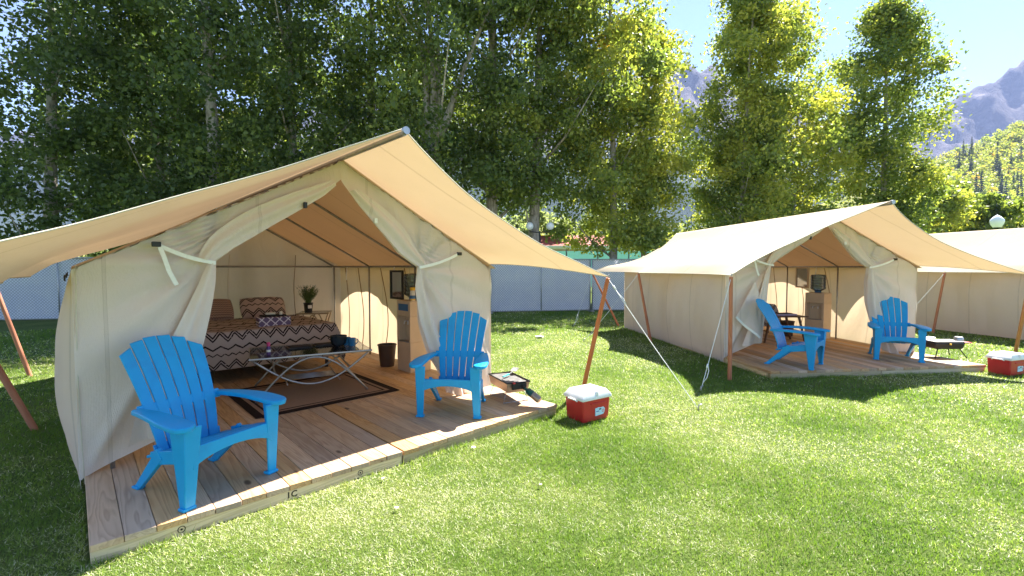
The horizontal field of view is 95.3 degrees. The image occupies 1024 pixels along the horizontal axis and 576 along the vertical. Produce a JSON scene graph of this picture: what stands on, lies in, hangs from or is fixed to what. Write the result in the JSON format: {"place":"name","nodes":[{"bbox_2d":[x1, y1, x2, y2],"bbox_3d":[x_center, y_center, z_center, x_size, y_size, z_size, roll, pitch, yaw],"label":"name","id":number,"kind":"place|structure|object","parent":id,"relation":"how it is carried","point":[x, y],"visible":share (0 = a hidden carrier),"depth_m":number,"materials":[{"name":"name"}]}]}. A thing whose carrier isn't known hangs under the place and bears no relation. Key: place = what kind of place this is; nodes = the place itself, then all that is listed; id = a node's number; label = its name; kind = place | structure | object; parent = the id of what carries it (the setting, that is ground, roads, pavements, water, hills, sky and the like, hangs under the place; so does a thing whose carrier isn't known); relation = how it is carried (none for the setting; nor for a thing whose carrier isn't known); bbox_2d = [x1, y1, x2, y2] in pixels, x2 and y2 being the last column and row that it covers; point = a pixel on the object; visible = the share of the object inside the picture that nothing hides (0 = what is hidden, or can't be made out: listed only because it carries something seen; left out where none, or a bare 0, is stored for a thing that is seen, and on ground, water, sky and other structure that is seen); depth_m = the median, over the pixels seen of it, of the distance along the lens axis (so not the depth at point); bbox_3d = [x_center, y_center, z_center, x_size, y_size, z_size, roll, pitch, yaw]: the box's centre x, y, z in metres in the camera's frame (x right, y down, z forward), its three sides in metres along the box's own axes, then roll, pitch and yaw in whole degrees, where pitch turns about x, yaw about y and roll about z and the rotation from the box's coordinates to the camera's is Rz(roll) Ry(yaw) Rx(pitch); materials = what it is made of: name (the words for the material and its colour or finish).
{"place":"outdoors","nodes":[
{"label":"outdoors","id":0,"kind":"place"},
{"bbox_2d":[0,287,1023,575],"bbox_3d":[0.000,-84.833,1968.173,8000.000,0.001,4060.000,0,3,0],"label":"ground","id":1,"kind":"structure","parent":0,"point":[40,327],"depth_m":3.25,"materials":[{"name":"green plant"}]},
{"bbox_2d":[0,293,31,376],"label":"tent pole","id":2,"kind":"object","parent":1,"relation":"on","point":[25,364],"visible":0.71,"depth_m":6.50,"materials":[{"name":"wood"}]},
{"bbox_2d":[0,364,38,430],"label":"tent pole","id":3,"kind":"object","parent":1,"relation":"on","point":[18,401],"visible":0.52,"depth_m":4.34,"materials":[{"name":"wood"}]},
{"bbox_2d":[0,257,93,319],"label":"fence panel","id":4,"kind":"object","parent":1,"relation":"on","point":[39,295],"visible":0.3,"depth_m":13.50,"materials":[{"name":"metal"}]},
{"bbox_2d":[79,249,108,256],"bbox_3d":[-32.957,-2.661,38.199,8.295,5.270,8.315,0,3,0],"label":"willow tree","id":5,"kind":"object","parent":1,"relation":"on","point":[90,255],"visible":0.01,"depth_m":34.57,"materials":[{"name":"green plant"}]},
{"bbox_2d":[0,0,201,255],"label":"poplar tree","id":6,"kind":"object","parent":1,"relation":"on","point":[52,202],"visible":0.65,"depth_m":14.30,"materials":[{"name":"green plant"}]},
{"bbox_2d":[10,25,235,254],"bbox_3d":[-16.618,-5.626,21.281,8.333,12.676,9.014,0,3,0],"label":"poplar tree","id":7,"kind":"object","parent":1,"relation":"on","point":[95,200],"visible":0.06,"depth_m":19.36,"materials":[{"name":"green plant"}]},
{"bbox_2d":[0,0,271,252],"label":"poplar tree","id":8,"kind":"object","parent":1,"relation":"on","point":[123,200],"visible":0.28,"depth_m":14.89,"materials":[{"name":"green plant"}]},
{"bbox_2d":[25,0,330,213],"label":"poplar tree","id":9,"kind":"object","parent":1,"relation":"on","point":[164,10],"visible":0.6,"depth_m":14.17,"materials":[{"name":"green plant"}]},
{"bbox_2d":[165,29,355,171],"bbox_3d":[-10.845,-5.894,22.064,8.896,13.143,8.516,0,3,0],"label":"poplar tree","id":10,"kind":"object","parent":1,"relation":"on","point":[270,38],"visible":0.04,"depth_m":20.90,"materials":[{"name":"green plant"}]},
{"bbox_2d":[162,0,386,189],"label":"poplar tree","id":11,"kind":"object","parent":1,"relation":"on","point":[282,84],"visible":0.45,"depth_m":15.15,"materials":[{"name":"green plant"}]},
{"bbox_2d":[0,126,607,485],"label":"wall tent","id":12,"kind":"object","parent":1,"relation":"on","point":[345,230],"depth_m":4.32,"materials":[{"name":"fabric"}]},
{"bbox_2d":[390,270,403,299],"bbox_3d":[-1.711,-0.049,6.923,0.025,0.430,0.370,-2,3,-43],"label":"wall mirror","id":13,"kind":"object","parent":12,"relation":"hanging from","point":[396,284],"depth_m":6.92,"materials":[{"name":"black mirror"}]},
{"bbox_2d":[85,352,556,563],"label":"tent platform","id":14,"kind":"structure","parent":1,"relation":"on","point":[321,447],"depth_m":3.68,"materials":[{"name":"brown wood"}]},
{"bbox_2d":[119,335,285,512],"bbox_3d":[-2.135,0.832,3.157,0.909,0.969,0.756,1,3,25],"label":"adirondack chair","id":15,"kind":"object","parent":14,"relation":"on","point":[187,446],"visible":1,"depth_m":3.17,"materials":[{"name":"blue plastic"}]},
{"bbox_2d":[210,357,327,382],"bbox_3d":[-3.817,0.847,6.923,1.590,0.580,1.890,-2,3,-43],"label":"bed","id":16,"kind":"object","parent":14,"relation":"on","point":[326,361],"visible":0.15,"depth_m":5.82,"materials":[{"name":"fabric"}]},
{"bbox_2d":[197,314,345,378],"bbox_3d":[-3.677,0.789,6.772,1.842,0.591,1.738,-2,3,-43],"label":"blanket","id":17,"kind":"object","parent":16,"relation":"on","point":[227,344],"visible":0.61,"depth_m":6.12,"materials":[{"name":"brown fabric"}]},
{"bbox_2d":[209,299,233,320],"bbox_3d":[-4.600,0.340,7.076,0.660,0.380,0.186,-2,-32,-43],"label":"pillow","id":18,"kind":"object","parent":17,"relation":"on","point":[221,309],"visible":0.51,"depth_m":7.12,"materials":[{"name":"brown fabric"}]},
{"bbox_2d":[240,297,285,317],"bbox_3d":[-4.041,0.318,7.576,0.660,0.380,0.186,-2,-32,-39],"label":"pillow","id":19,"kind":"object","parent":17,"relation":"on","point":[254,307],"visible":0.86,"depth_m":7.48,"materials":[{"name":"brown fabric"}]},
{"bbox_2d":[256,315,290,326],"bbox_3d":[-3.323,0.461,6.498,0.400,0.130,0.260,-2,3,-37],"label":"pillow","id":20,"kind":"object","parent":17,"relation":"on","point":[272,321],"visible":0.84,"depth_m":6.39,"materials":[{"name":"purple fabric"}]},
{"bbox_2d":[259,311,285,316],"bbox_3d":[-3.337,0.358,6.508,0.300,0.065,0.180,-2,3,-43],"label":"tray","id":21,"kind":"object","parent":20,"relation":"on","point":[270,314],"visible":1,"depth_m":6.47,"materials":[{"name":"wood"}]},
{"bbox_2d":[229,372,398,418],"bbox_3d":[-2.330,1.198,5.432,1.530,0.009,1.340,-2,3,-43],"label":"rug","id":22,"kind":"object","parent":14,"relation":"on","point":[347,386],"visible":0.77,"depth_m":5.36,"materials":[{"name":"brown fabric"}]},
{"bbox_2d":[249,340,371,402],"bbox_3d":[-2.390,0.951,5.529,1.263,0.476,0.840,-1,3,-29],"label":"coffee table","id":23,"kind":"object","parent":22,"relation":"on","point":[280,352],"visible":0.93,"depth_m":5.40,"materials":[{"name":"metal"}]},
{"bbox_2d":[266,342,270,354],"bbox_3d":[-2.666,0.663,5.109,0.045,0.142,0.045,0,3,0],"label":"spray bottle","id":24,"kind":"object","parent":23,"relation":"on","point":[268,349],"visible":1,"depth_m":5.09,"materials":[{"name":"purple plastic"}]},
{"bbox_2d":[286,344,312,349],"bbox_3d":[-2.541,0.701,5.582,0.270,0.020,0.190,-2,3,-35],"label":"serving tray","id":25,"kind":"object","parent":23,"relation":"on","point":[299,346],"visible":1,"depth_m":5.53,"materials":[{"name":"black plastic"}]},
{"bbox_2d":[312,342,332,346],"bbox_3d":[-2.308,0.694,5.759,0.270,0.020,0.190,-2,3,-35],"label":"serving tray","id":26,"kind":"object","parent":23,"relation":"on","point":[322,344],"visible":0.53,"depth_m":5.70,"materials":[{"name":"black plastic"}]},
{"bbox_2d":[328,334,346,345],"bbox_3d":[-2.127,0.645,5.721,0.199,0.125,0.199,-2,3,-39],"label":"mug","id":27,"kind":"object","parent":23,"relation":"on","point":[338,340],"visible":1,"depth_m":5.65,"materials":[{"name":"ceramic"}]},
{"bbox_2d":[348,337,358,345],"bbox_3d":[-1.949,0.660,5.722,0.110,0.095,0.086,0,3,2],"label":"mug","id":28,"kind":"object","parent":23,"relation":"on","point":[351,341],"visible":1,"depth_m":5.69,"materials":[{"name":"blue ceramic"}]},
{"bbox_2d":[296,311,331,320],"bbox_3d":[-3.417,0.748,8.100,0.515,0.669,0.438,-1,3,-13],"label":"side table","id":29,"kind":"object","parent":14,"relation":"on","point":[303,313],"visible":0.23,"depth_m":8.02,"materials":[{"name":"beige wood"}]},
{"bbox_2d":[296,284,319,312],"bbox_3d":[-3.487,0.178,8.007,0.364,0.480,0.371,-2,3,-43],"label":"potted plant","id":30,"kind":"object","parent":29,"relation":"on","point":[307,296],"visible":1,"depth_m":7.97,"materials":[{"name":"green plant"}]},
{"bbox_2d":[377,343,396,366],"bbox_3d":[-1.828,0.982,6.830,0.276,0.320,0.273,-2,3,-43],"label":"waste bin","id":31,"kind":"object","parent":14,"relation":"on","point":[387,351],"visible":1,"depth_m":6.74,"materials":[{"name":"brown plastic"}]},
{"bbox_2d":[397,299,430,372],"bbox_3d":[-1.384,0.660,6.575,0.334,0.984,0.350,-2,3,-43],"label":"water cooler","id":32,"kind":"object","parent":14,"relation":"on","point":[410,346],"visible":0.74,"depth_m":6.44,"materials":[{"name":"wood"}]},
{"bbox_2d":[403,273,416,299],"bbox_3d":[-1.395,-0.021,6.590,0.270,0.375,0.270,0,3,0],"label":"water jug","id":33,"kind":"object","parent":32,"relation":"on","point":[405,278],"visible":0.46,"depth_m":6.64,"materials":[{"name":"plastic"}]},
{"bbox_2d":[410,287,414,300],"bbox_3d":[-1.359,0.082,6.381,0.074,0.186,0.073,0,3,0],"label":"sunscreen bottle","id":34,"kind":"object","parent":32,"relation":"on","point":[412,294],"visible":0.98,"depth_m":6.35,"materials":[{"name":"yellow plastic"}]},
{"bbox_2d":[409,311,488,418],"bbox_3d":[-0.574,0.759,4.819,0.756,0.969,0.909,0,3,6],"label":"adirondack chair","id":35,"kind":"object","parent":14,"relation":"on","point":[471,379],"visible":1,"depth_m":4.95,"materials":[{"name":"blue plastic"}]},
{"bbox_2d":[488,371,541,403],"bbox_3d":[0.020,1.103,5.062,0.307,0.231,0.749,-1,3,-25],"label":"camp grill","id":36,"kind":"object","parent":14,"relation":"on","point":[512,382],"visible":1,"depth_m":5.00,"materials":[{"name":"brown metal"}]},
{"bbox_2d":[502,367,518,376],"bbox_3d":[-0.024,0.949,5.252,0.075,0.048,0.331,1,3,27],"label":"spatula","id":37,"kind":"object","parent":36,"relation":"on","point":[514,369],"visible":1,"depth_m":5.33,"materials":[{"name":"metal"}]},
{"bbox_2d":[266,0,458,162],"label":"poplar tree","id":38,"kind":"object","parent":1,"relation":"on","point":[351,111],"visible":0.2,"depth_m":16.55,"materials":[{"name":"green plant"}]},
{"bbox_2d":[304,0,551,197],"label":"poplar tree","id":39,"kind":"object","parent":1,"relation":"on","point":[438,119],"visible":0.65,"depth_m":15.44,"materials":[{"name":"green plant"}]},
{"bbox_2d":[375,41,485,206],"bbox_3d":[-4.268,-5.741,23.984,6.466,12.679,6.539,0,3,0],"label":"poplar tree","id":40,"kind":"object","parent":1,"relation":"on","point":[479,197],"visible":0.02,"depth_m":22.61,"materials":[{"name":"green plant"}]},
{"bbox_2d":[385,0,602,222],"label":"poplar tree","id":41,"kind":"object","parent":1,"relation":"on","point":[493,202],"visible":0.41,"depth_m":16.83,"materials":[{"name":"green plant"}]},
{"bbox_2d":[505,210,571,241],"bbox_3d":[1.686,-3.413,39.826,7.282,6.631,6.709,0,3,0],"label":"willow tree","id":42,"kind":"object","parent":1,"relation":"on","point":[544,218],"visible":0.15,"depth_m":38.92,"materials":[{"name":"green plant"}]},
{"bbox_2d":[526,222,553,242],"bbox_3d":[1.030,-0.822,17.281,1.044,3.216,0.284,0,3,0],"label":"street lamp","id":43,"kind":"object","parent":1,"relation":"on","point":[530,226],"visible":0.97,"depth_m":17.14,"materials":[{"name":"white glass"}]},
{"bbox_2d":[490,259,591,313],"bbox_3d":[1.008,-0.084,16.075,3.640,1.848,0.500,0,3,-10],"label":"fence panel","id":44,"kind":"object","parent":1,"relation":"on","point":[514,288],"visible":0.79,"depth_m":16.10,"materials":[{"name":"metal"}]},
{"bbox_2d":[442,0,643,241],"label":"poplar tree","id":45,"kind":"object","parent":1,"relation":"on","point":[534,203],"visible":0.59,"depth_m":16.94,"materials":[{"name":"green plant"}]},
{"bbox_2d":[541,235,606,250],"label":"shed","id":46,"kind":"structure","parent":1,"relation":"on","point":[550,243],"depth_m":37.97,"materials":[{"name":"red plastic"}]},
{"bbox_2d":[564,384,611,422],"bbox_3d":[0.776,1.177,4.785,0.451,0.311,0.297,-2,3,-34],"label":"cooler box","id":47,"kind":"object","parent":1,"relation":"on","point":[586,403],"visible":1,"depth_m":4.68,"materials":[{"name":"red plastic"}]},
{"bbox_2d":[582,274,609,384],"bbox_3d":[1.023,0.575,5.728,0.056,1.609,0.056,-1,24,-20],"label":"tent pole","id":48,"kind":"object","parent":1,"relation":"on","point":[594,338],"visible":0.84,"depth_m":5.69,"materials":[{"name":"wood"}]},
{"bbox_2d":[609,280,701,409],"bbox_3d":[1.588,0.635,5.253,1.042,1.483,0.033,1,3,24],"label":"guy rope","id":49,"kind":"object","parent":48,"relation":"attached to","point":[613,286],"visible":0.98,"depth_m":5.26,"materials":[{"name":"fabric"}]},
{"bbox_2d":[548,247,650,286],"bbox_3d":[10.500,-1.190,29.977,18.400,2.840,0.120,0,3,0],"label":"court fence","id":50,"kind":"object","parent":1,"relation":"on","point":[574,255],"visible":0.05,"depth_m":29.94,"materials":[{"name":"metal"}]},
{"bbox_2d":[592,275,618,325],"bbox_3d":[2.475,0.281,12.432,0.057,1.669,0.056,-27,-6,17],"label":"tent pole","id":51,"kind":"object","parent":1,"relation":"on","point":[605,300],"visible":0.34,"depth_m":12.40,"materials":[{"name":"wood"}]},
{"bbox_2d":[512,0,702,258],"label":"poplar tree","id":52,"kind":"object","parent":1,"relation":"on","point":[606,181],"visible":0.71,"depth_m":17.76,"materials":[{"name":"green plant"}]},
{"bbox_2d":[591,259,635,311],"bbox_3d":[4.585,-0.096,16.350,3.640,1.848,0.500,0,3,1],"label":"fence panel","id":53,"kind":"object","parent":1,"relation":"on","point":[617,282],"visible":0.31,"depth_m":16.41,"materials":[{"name":"metal"}]},
{"bbox_2d":[575,203,654,250],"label":"willow tree","id":54,"kind":"object","parent":1,"relation":"on","point":[598,223],"visible":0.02,"depth_m":43.21,"materials":[{"name":"green plant"}]},
{"bbox_2d":[574,2,704,256],"bbox_3d":[5.275,-5.687,20.275,6.195,12.884,5.292,0,3,0],"label":"poplar tree","id":55,"kind":"object","parent":1,"relation":"on","point":[688,164],"visible":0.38,"depth_m":19.13,"materials":[{"name":"green plant"}]},
{"bbox_2d":[637,272,651,342],"bbox_3d":[2.702,0.409,9.504,0.057,1.541,0.056,-16,9,-24],"label":"tent pole","id":56,"kind":"object","parent":1,"relation":"on","point":[644,308],"visible":0.84,"depth_m":9.48,"materials":[{"name":"wood"}]},
{"bbox_2d":[583,276,636,340],"bbox_3d":[2.014,0.445,9.586,1.119,1.483,0.027,1,3,16],"label":"guy rope","id":57,"kind":"object","parent":56,"relation":"attached to","point":[608,311],"visible":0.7,"depth_m":9.59,"materials":[{"name":"fabric"}]},
{"bbox_2d":[727,273,732,379],"bbox_3d":[2.974,0.547,6.354,0.056,1.501,0.056,2,6,31],"label":"tent pole","id":58,"kind":"object","parent":1,"relation":"on","point":[730,332],"visible":0.84,"depth_m":6.34,"materials":[{"name":"wood"}]},
{"bbox_2d":[700,279,730,389],"bbox_3d":[2.666,0.599,6.072,0.784,1.483,0.043,-2,3,-39],"label":"guy rope","id":59,"kind":"object","parent":58,"relation":"attached to","point":[707,366],"visible":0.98,"depth_m":6.01,"materials":[{"name":"fabric"}]},
{"bbox_2d":[682,0,831,228],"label":"poplar tree","id":60,"kind":"object","parent":1,"relation":"on","point":[732,185],"visible":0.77,"depth_m":19.38,"materials":[{"name":"green plant"}]},
{"bbox_2d":[674,0,864,231],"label":"poplar tree","id":61,"kind":"object","parent":1,"relation":"on","point":[803,151],"visible":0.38,"depth_m":19.68,"materials":[{"name":"green plant"}]},
{"bbox_2d":[629,326,985,378],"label":"tent platform","id":62,"kind":"structure","parent":1,"relation":"on","point":[845,357],"depth_m":7.15,"materials":[{"name":"brown wood"}]},
{"bbox_2d":[763,315,808,342],"bbox_3d":[5.204,0.787,9.127,0.860,0.513,0.520,0,3,-2],"label":"folding table","id":63,"kind":"object","parent":62,"relation":"on","point":[799,317],"visible":0.37,"depth_m":8.90,"materials":[{"name":"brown wood"}]},
{"bbox_2d":[775,312,796,315],"bbox_3d":[5.303,0.508,9.128,0.420,0.042,0.240,0,3,-7],"label":"table runner","id":64,"kind":"object","parent":63,"relation":"on","point":[785,314],"visible":0.79,"depth_m":9.02,"materials":[{"name":"purple fabric"}]},
{"bbox_2d":[780,320,794,336],"bbox_3d":[5.790,0.851,9.813,0.276,0.320,0.273,0,3,-8],"label":"waste bin","id":65,"kind":"object","parent":62,"relation":"on","point":[783,322],"visible":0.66,"depth_m":9.73,"materials":[{"name":"brown plastic"}]},
{"bbox_2d":[756,299,829,370],"bbox_3d":[4.151,0.664,6.984,0.909,0.969,0.756,2,4,45],"label":"adirondack chair","id":66,"kind":"object","parent":62,"relation":"on","point":[812,344],"visible":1,"depth_m":6.91,"materials":[{"name":"blue plastic"}]},
{"bbox_2d":[596,200,1023,361],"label":"wall tent","id":67,"kind":"object","parent":62,"relation":"on","point":[866,260],"depth_m":7.99,"materials":[{"name":"fabric"}]},
{"bbox_2d":[795,267,809,287],"bbox_3d":[6.306,-0.230,10.136,0.026,0.450,0.370,0,3,-7],"label":"wall mirror","id":68,"kind":"object","parent":67,"relation":"hanging from","point":[802,278],"depth_m":10.13,"materials":[{"name":"silver mirror"}]},
{"bbox_2d":[804,292,831,338],"bbox_3d":[6.230,0.559,9.504,0.334,0.929,0.350,-2,3,-33],"label":"cabinet","id":69,"kind":"object","parent":62,"relation":"on","point":[818,306],"visible":0.94,"depth_m":9.42,"materials":[{"name":"wood"}]},
{"bbox_2d":[810,274,825,292],"bbox_3d":[6.246,-0.095,9.518,0.270,0.375,0.270,0,3,0],"label":"water jug","id":70,"kind":"object","parent":69,"relation":"on","point":[818,290],"visible":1,"depth_m":9.55,"materials":[{"name":"plastic"}]},
{"bbox_2d":[867,297,931,362],"bbox_3d":[6.116,0.642,7.494,0.756,0.969,0.909,1,3,26],"label":"adirondack chair","id":71,"kind":"object","parent":62,"relation":"on","point":[880,336],"visible":0.98,"depth_m":7.55,"materials":[{"name":"blue plastic"}]},
{"bbox_2d":[918,336,971,358],"bbox_3d":[6.991,0.945,7.530,0.617,0.328,0.368,0,3,0],"label":"camp grill","id":72,"kind":"object","parent":62,"relation":"on","point":[957,342],"visible":0.9,"depth_m":7.40,"materials":[{"name":"black metal"}]},
{"bbox_2d":[734,46,880,215],"bbox_3d":[13.529,-5.305,22.035,5.204,11.968,6.199,-2,3,-38],"label":"poplar tree","id":73,"kind":"object","parent":1,"relation":"on","point":[807,185],"visible":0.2,"depth_m":20.80,"materials":[{"name":"green plant"}]},
{"bbox_2d":[809,0,971,233],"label":"poplar tree","id":74,"kind":"object","parent":1,"relation":"on","point":[891,29],"visible":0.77,"depth_m":20.94,"materials":[{"name":"green plant"}]},
{"bbox_2d":[932,272,945,332],"bbox_3d":[9.967,0.348,10.893,0.056,1.524,0.056,0,13,5],"label":"tent pole","id":75,"kind":"object","parent":1,"relation":"on","point":[938,304],"visible":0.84,"depth_m":10.88,"materials":[{"name":"wood"}]},
{"bbox_2d":[911,186,983,233],"bbox_3d":[36.902,-4.442,40.950,6.488,8.588,6.595,0,3,0],"label":"aspen tree","id":76,"kind":"object","parent":1,"relation":"on","point":[955,206],"visible":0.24,"depth_m":38.89,"materials":[{"name":"green plant"}]},
{"bbox_2d":[924,179,985,227],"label":"aspen tree","id":77,"kind":"object","parent":1,"relation":"on","point":[962,184],"visible":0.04,"depth_m":48.48,"materials":[{"name":"green plant"}]},
{"bbox_2d":[916,228,1023,339],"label":"wall tent","id":78,"kind":"object","parent":1,"relation":"on","point":[983,302],"depth_m":10.82,"materials":[{"name":"fabric"}]},
{"bbox_2d":[959,191,1023,231],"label":"aspen tree","id":79,"kind":"object","parent":1,"relation":"on","point":[993,205],"visible":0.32,"depth_m":39.83,"materials":[{"name":"green plant"}]},
{"bbox_2d":[989,214,1004,229],"bbox_3d":[27.200,-1.867,26.243,0.620,4.520,0.620,0,3,0],"label":"street lamp","id":80,"kind":"object","parent":1,"relation":"on","point":[997,221],"visible":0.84,"depth_m":26.01,"materials":[{"name":"white glass"}]},
{"bbox_2d":[985,351,1023,375],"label":"cooler box","id":81,"kind":"object","parent":1,"relation":"on","point":[1007,363],"visible":0.99,"depth_m":6.67,"materials":[{"name":"red plastic"}]},
{"bbox_2d":[1013,301,1023,351],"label":"tent pole","id":82,"kind":"object","parent":1,"relation":"on","point":[1019,334],"visible":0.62,"depth_m":7.87,"materials":[{"name":"wood"}]},
{"bbox_2d":[0,60,1023,235],"bbox_3d":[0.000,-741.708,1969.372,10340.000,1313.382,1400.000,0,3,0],"label":"mountain","id":83,"kind":"structure","parent":0,"point":[991,108],"depth_m":2147.31,"materials":[{"name":"stone"}]},
{"bbox_2d":[0,0,1023,138],"label":"sky","id":84,"kind":"structure","parent":0,"point":[992,31],"materials":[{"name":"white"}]},
{"bbox_2d":[83,122,1023,256],"bbox_3d":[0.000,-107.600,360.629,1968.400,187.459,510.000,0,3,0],"label":"hillside","id":85,"kind":"structure","parent":0,"point":[984,146],"depth_m":491.33,"materials":[{"name":"green plant"}]},
{"bbox_2d":[541,120,1023,250],"bbox_3d":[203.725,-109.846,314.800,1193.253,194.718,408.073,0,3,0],"label":"aspen forest","id":86,"kind":"object","parent":85,"relation":"on","point":[992,181],"visible":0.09,"depth_m":464.54,"materials":[{"name":"green plant"}]},
{"bbox_2d":[956,151,962,170],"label":"conifer tree","id":87,"kind":"object","parent":85,"relation":"on","point":[958,165],"visible":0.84,"depth_m":473.98,"materials":[{"name":"green plant"}]},
{"bbox_2d":[961,141,966,158],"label":"conifer tree","id":88,"kind":"object","parent":85,"relation":"on","point":[963,146],"visible":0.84,"depth_m":498.31,"materials":[{"name":"green plant"}]},
{"bbox_2d":[966,156,973,173],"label":"conifer tree","id":89,"kind":"object","parent":85,"relation":"on","point":[971,164],"visible":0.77,"depth_m":452.66,"materials":[{"name":"green plant"}]},
{"bbox_2d":[967,138,976,157],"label":"conifer tree","id":90,"kind":"object","parent":85,"relation":"on","point":[971,146],"visible":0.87,"depth_m":492.47,"materials":[{"name":"green plant"}]},
{"bbox_2d":[973,172,980,197],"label":"conifer tree","id":91,"kind":"object","parent":85,"relation":"on","point":[976,187],"visible":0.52,"depth_m":376.69,"materials":[{"name":"green plant"}]},
{"bbox_2d":[978,170,985,196],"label":"conifer tree","id":92,"kind":"object","parent":85,"relation":"on","point":[982,186],"visible":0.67,"depth_m":384.63,"materials":[{"name":"green plant"}]},
{"bbox_2d":[991,148,1000,171],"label":"conifer tree","id":93,"kind":"object","parent":85,"relation":"on","point":[996,163],"visible":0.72,"depth_m":439.82,"materials":[{"name":"green plant"}]},
{"bbox_2d":[995,159,1002,177],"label":"conifer tree","id":94,"kind":"object","parent":85,"relation":"on","point":[999,170],"visible":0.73,"depth_m":420.06,"materials":[{"name":"green plant"}]},
{"bbox_2d":[996,174,1003,196],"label":"conifer tree","id":95,"kind":"object","parent":85,"relation":"on","point":[1001,185],"visible":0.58,"depth_m":364.48,"materials":[{"name":"green plant"}]},
{"bbox_2d":[1002,178,1008,199],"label":"conifer tree","id":96,"kind":"object","parent":85,"relation":"on","point":[1006,189],"visible":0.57,"depth_m":339.70,"materials":[{"name":"green plant"}]},
{"bbox_2d":[1008,150,1013,168],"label":"conifer tree","id":97,"kind":"object","parent":85,"relation":"on","point":[1011,161],"visible":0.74,"depth_m":436.47,"materials":[{"name":"green plant"}]},
{"bbox_2d":[1018,170,1022,186],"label":"conifer tree","id":98,"kind":"object","parent":85,"relation":"on","point":[1020,182],"visible":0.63,"depth_m":375.95,"materials":[{"name":"green plant"}]},
{"bbox_3d":[4.818,0.666,11.055,1.590,0.580,1.890,0,3,-7],"label":"bed","id":99,"kind":"object","parent":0,"visible":0},
{"bbox_2d":[764,303,780,325],"bbox_3d":[4.845,0.610,10.850,1.842,0.591,1.738,0,3,-7],"label":"blanket","id":100,"kind":"object","parent":99,"relation":"on","point":[774,308],"visible":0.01,"depth_m":10.16,"materials":[{"name":"fabric"}]}
]}

